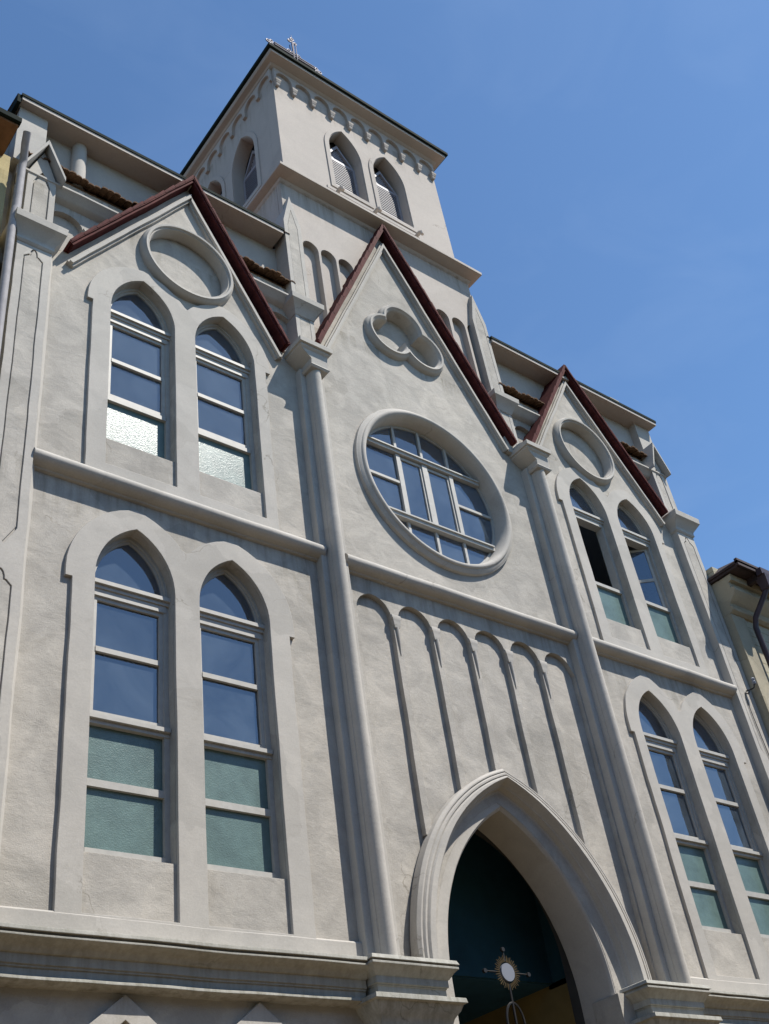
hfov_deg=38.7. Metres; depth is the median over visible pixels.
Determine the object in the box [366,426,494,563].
rose window
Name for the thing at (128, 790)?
window
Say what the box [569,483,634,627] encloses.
window
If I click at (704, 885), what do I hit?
window
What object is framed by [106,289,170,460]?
window
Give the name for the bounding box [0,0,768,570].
sky
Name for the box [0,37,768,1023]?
church
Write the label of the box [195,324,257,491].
window
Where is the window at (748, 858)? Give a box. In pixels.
[693,712,768,937]
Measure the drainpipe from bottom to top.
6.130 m
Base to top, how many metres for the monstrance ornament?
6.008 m
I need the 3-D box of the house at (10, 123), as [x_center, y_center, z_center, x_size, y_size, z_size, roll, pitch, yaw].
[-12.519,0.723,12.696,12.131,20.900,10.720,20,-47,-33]
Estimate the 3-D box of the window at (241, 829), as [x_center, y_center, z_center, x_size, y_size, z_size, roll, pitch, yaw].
[-1.994,2.558,14.193,1.140,4.520,0.235,20,-47,-33]
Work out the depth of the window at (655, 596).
23.45 m
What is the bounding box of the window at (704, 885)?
[639,696,734,933]
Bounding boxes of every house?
[0,107,30,351]
[706,558,768,736]
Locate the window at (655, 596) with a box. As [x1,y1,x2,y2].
[602,504,683,645]
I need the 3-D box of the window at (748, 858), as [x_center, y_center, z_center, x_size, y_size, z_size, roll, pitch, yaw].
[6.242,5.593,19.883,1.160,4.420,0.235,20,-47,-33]
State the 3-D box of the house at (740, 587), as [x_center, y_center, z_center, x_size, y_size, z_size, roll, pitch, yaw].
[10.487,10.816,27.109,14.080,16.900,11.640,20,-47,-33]
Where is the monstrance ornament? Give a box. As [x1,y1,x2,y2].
[482,947,530,1023]
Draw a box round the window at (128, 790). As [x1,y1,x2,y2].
[84,537,170,863]
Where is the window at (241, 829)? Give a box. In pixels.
[200,567,280,878]

